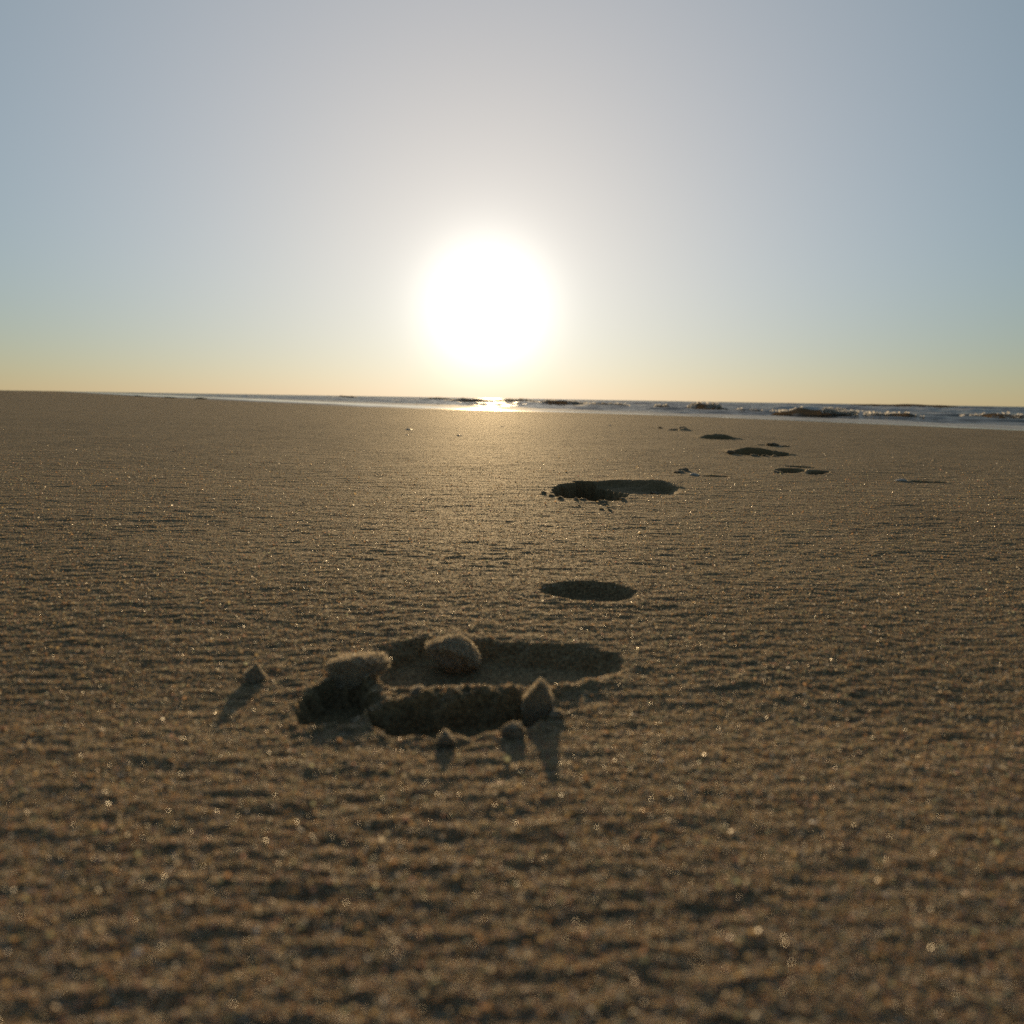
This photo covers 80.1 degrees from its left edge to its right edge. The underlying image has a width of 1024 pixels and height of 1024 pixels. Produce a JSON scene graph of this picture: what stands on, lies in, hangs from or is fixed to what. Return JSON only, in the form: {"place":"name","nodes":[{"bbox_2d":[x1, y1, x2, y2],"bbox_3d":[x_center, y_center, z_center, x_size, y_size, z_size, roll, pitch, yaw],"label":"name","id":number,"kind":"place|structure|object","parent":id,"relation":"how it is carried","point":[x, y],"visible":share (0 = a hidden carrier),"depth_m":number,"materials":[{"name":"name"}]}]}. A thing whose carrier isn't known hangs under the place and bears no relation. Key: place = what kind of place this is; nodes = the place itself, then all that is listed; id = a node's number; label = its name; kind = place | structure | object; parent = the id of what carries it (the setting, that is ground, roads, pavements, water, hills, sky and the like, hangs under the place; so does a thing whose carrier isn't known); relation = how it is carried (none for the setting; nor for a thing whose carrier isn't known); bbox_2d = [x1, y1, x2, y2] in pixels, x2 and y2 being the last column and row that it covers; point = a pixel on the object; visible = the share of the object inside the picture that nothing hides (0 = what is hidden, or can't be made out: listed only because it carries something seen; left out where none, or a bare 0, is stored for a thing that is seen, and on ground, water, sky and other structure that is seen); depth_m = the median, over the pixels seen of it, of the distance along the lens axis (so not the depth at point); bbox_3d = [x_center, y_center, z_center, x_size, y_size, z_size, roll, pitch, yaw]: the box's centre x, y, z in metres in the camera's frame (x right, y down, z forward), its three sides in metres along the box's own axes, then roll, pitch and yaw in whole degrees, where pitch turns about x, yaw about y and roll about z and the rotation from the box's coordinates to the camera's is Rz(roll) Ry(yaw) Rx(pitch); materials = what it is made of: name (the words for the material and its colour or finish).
{"place":"outdoors","nodes":[
{"label":"outdoors","id":0,"kind":"place"},
{"bbox_2d":[0,390,1023,1023],"bbox_3d":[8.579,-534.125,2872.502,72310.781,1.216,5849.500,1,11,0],"label":"sand","id":1,"kind":"structure","parent":0,"point":[38,420],"depth_m":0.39,"materials":[{"name":"beige sand"}]},
{"bbox_2d":[243,662,267,683],"bbox_3d":[-0.119,0.075,0.283,0.011,0.011,0.009,1,11,0],"label":"sand lump","id":2,"kind":"object","parent":1,"relation":"on","point":[254,673],"visible":1,"depth_m":0.28,"materials":[{"name":"sand"}]},
{"bbox_2d":[436,729,456,746],"bbox_3d":[-0.025,0.086,0.231,0.008,0.007,0.007,1,11,0],"label":"sand lump","id":3,"kind":"object","parent":1,"relation":"on","point":[445,737],"visible":1,"depth_m":0.23,"materials":[{"name":"soil"}]},
{"bbox_2d":[275,633,640,740],"bbox_3d":[-0.014,0.081,0.287,0.158,0.018,0.110,1,11,0],"label":"footprint","id":4,"kind":"object","parent":1,"relation":"on","point":[483,710],"visible":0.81,"depth_m":0.28},
{"bbox_2d":[351,716,360,723],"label":"sand lump","id":5,"kind":"object","parent":4,"relation":"on","point":[355,719],"visible":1,"depth_m":0.25,"materials":[{"name":"sand"}]},
{"bbox_2d":[326,650,391,689],"bbox_3d":[-0.072,0.078,0.289,0.032,0.023,0.018,1,11,0],"label":"sand lump","id":6,"kind":"object","parent":4,"relation":"on","point":[353,669],"visible":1,"depth_m":0.28,"materials":[{"name":"sand"}]},
{"bbox_2d":[409,684,423,694],"bbox_3d":[-0.041,0.078,0.267,0.007,0.005,0.008,1,11,0],"label":"sand lump","id":7,"kind":"object","parent":4,"relation":"on","point":[417,689],"visible":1,"depth_m":0.26,"materials":[{"name":"sand"}]},
{"bbox_2d":[424,633,481,673],"bbox_3d":[-0.030,0.075,0.317,0.031,0.022,0.018,1,11,0],"label":"sand lump","id":8,"kind":"object","parent":4,"relation":"on","point":[459,653],"visible":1,"depth_m":0.31,"materials":[{"name":"sand"}]},
{"bbox_2d":[521,677,554,727],"bbox_3d":[0.011,0.085,0.264,0.016,0.028,0.012,1,11,0],"label":"sand lump","id":9,"kind":"object","parent":4,"relation":"on","point":[537,701],"visible":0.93,"depth_m":0.26,"materials":[{"name":"sand"}]},
{"bbox_2d":[499,720,524,738],"bbox_3d":[0.000,0.086,0.239,0.010,0.008,0.008,1,11,0],"label":"sand lump","id":10,"kind":"object","parent":1,"relation":"on","point":[514,729],"visible":1,"depth_m":0.24,"materials":[{"name":"soil"}]},
{"bbox_2d":[550,708,562,718],"bbox_3d":[0.018,0.084,0.254,0.006,0.005,0.005,1,11,0],"label":"sand lump","id":11,"kind":"object","parent":1,"relation":"on","point":[556,713],"visible":1,"depth_m":0.25,"materials":[{"name":"sand"}]},
{"bbox_2d":[536,580,639,602],"bbox_3d":[0.052,0.058,0.421,0.072,0.010,0.049,1,11,0],"label":"footprint","id":12,"kind":"object","parent":1,"relation":"on","point":[606,592],"visible":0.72,"depth_m":0.43},
{"bbox_2d":[599,500,608,503],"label":"sand lump","id":13,"kind":"object","parent":1,"relation":"on","point":[603,501],"visible":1,"depth_m":0.78,"materials":[{"name":"sand"}]},
{"bbox_2d":[547,479,686,502],"bbox_3d":[0.155,-0.012,0.893,0.213,0.053,0.223,1,11,0],"label":"footprint","id":14,"kind":"object","parent":1,"relation":"on","point":[600,489],"visible":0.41,"depth_m":0.96},
{"bbox_2d":[700,434,736,439],"bbox_3d":[0.743,-0.259,2.187,0.128,0.038,0.097,1,11,0],"label":"footprint","id":15,"kind":"object","parent":1,"relation":"on","point":[720,436],"visible":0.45,"depth_m":2.21},
{"bbox_2d":[733,447,794,456],"bbox_3d":[0.641,-0.143,1.564,0.156,0.039,0.118,1,11,0],"label":"footprint","id":16,"kind":"object","parent":1,"relation":"on","point":[747,451],"visible":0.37,"depth_m":1.60},
{"bbox_2d":[766,442,778,445],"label":"sand lump","id":17,"kind":"object","parent":1,"relation":"on","point":[772,444],"visible":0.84,"depth_m":1.86,"materials":[{"name":"sand"}]},
{"bbox_2d":[772,466,833,474],"bbox_3d":[0.576,-0.076,1.202,0.106,0.019,0.177,8,13,35],"label":"footprint","id":18,"kind":"object","parent":1,"relation":"on","point":[795,470],"visible":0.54,"depth_m":1.21},
{"bbox_2d":[0,0,1023,406],"label":"sky","id":19,"kind":"structure","parent":0,"point":[764,201],"materials":[{"name":"blue"}]},
{"bbox_2d":[66,391,1023,429],"bbox_3d":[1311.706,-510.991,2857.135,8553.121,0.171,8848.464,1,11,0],"label":"sea","id":20,"kind":"structure","parent":0,"point":[944,416],"depth_m":9.75,"materials":[{"name":"liquid"}]},
{"bbox_2d":[334,395,356,397],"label":"breaker","id":21,"kind":"object","parent":20,"relation":"in","point":[347,396],"visible":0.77,"depth_m":33.74,"materials":[{"name":"liquid"}]},
{"bbox_2d":[422,397,452,399],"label":"breaker","id":22,"kind":"object","parent":20,"relation":"in","point":[436,398],"visible":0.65,"depth_m":21.69,"materials":[{"name":"liquid"}]},
{"bbox_2d":[450,397,486,401],"bbox_3d":[-1.278,-3.410,18.674,0.575,0.198,2.402,-6,13,-34],"label":"breaker","id":23,"kind":"object","parent":20,"relation":"on","point":[462,399],"visible":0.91,"depth_m":18.36,"materials":[{"name":"liquid"}]},
{"bbox_2d":[495,398,537,401],"bbox_3d":[0.262,-2.805,15.525,0.614,0.211,2.203,-7,13,-37],"label":"breaker","id":24,"kind":"object","parent":20,"relation":"on","point":[516,399],"visible":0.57,"depth_m":15.47,"materials":[{"name":"liquid"}]},
{"bbox_2d":[539,399,586,404],"bbox_3d":[1.081,-2.308,12.955,0.536,0.194,1.905,-8,14,-40],"label":"breaker","id":25,"kind":"object","parent":20,"relation":"in","point":[554,401],"visible":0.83,"depth_m":12.79,"materials":[{"name":"liquid"}]},
{"bbox_2d":[586,402,629,405],"bbox_3d":[1.736,-1.828,10.515,0.452,0.148,1.207,-8,14,-40],"label":"breaker","id":26,"kind":"object","parent":20,"relation":"on","point":[611,403],"visible":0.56,"depth_m":10.38,"materials":[{"name":"liquid"}]},
{"bbox_2d":[652,403,670,406],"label":"breaker","id":27,"kind":"object","parent":20,"relation":"on","point":[663,405],"visible":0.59,"depth_m":8.48,"materials":[{"name":"liquid"}]},
{"bbox_2d":[686,401,728,409],"bbox_3d":[2.643,-1.374,8.054,0.532,0.202,0.853,-7,13,-37],"label":"breaker","id":28,"kind":"object","parent":20,"relation":"in","point":[707,405],"visible":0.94,"depth_m":7.93,"materials":[{"name":"liquid"}]},
{"bbox_2d":[770,406,895,416],"bbox_3d":[3.240,-0.998,6.197,0.438,0.152,1.208,-7,13,-36],"label":"breaker","id":29,"kind":"object","parent":20,"relation":"on","point":[801,411],"visible":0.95,"depth_m":6.20,"materials":[{"name":"liquid"}]},
{"bbox_2d":[833,407,863,410],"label":"breaker","id":30,"kind":"object","parent":20,"relation":"on","point":[840,409],"visible":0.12,"depth_m":7.16,"materials":[{"name":"liquid"}]},
{"bbox_2d":[862,411,924,416],"bbox_3d":[3.656,-0.896,5.745,0.330,0.109,0.652,-7,13,-37],"label":"breaker","id":31,"kind":"object","parent":20,"relation":"in","point":[905,413],"visible":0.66,"depth_m":5.69,"materials":[{"name":"liquid"}]},
{"bbox_2d":[843,404,960,407],"bbox_3d":[15.533,-4.153,24.095,0.782,0.231,6.502,-7,13,-36],"label":"breaker","id":32,"kind":"object","parent":20,"relation":"in","point":[920,405],"visible":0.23,"depth_m":23.90,"materials":[{"name":"liquid"}]},
{"bbox_2d":[959,411,1023,418],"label":"breaker","id":33,"kind":"object","parent":20,"relation":"on","point":[1007,415],"visible":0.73,"depth_m":5.65,"materials":[{"name":"liquid"}]}
]}

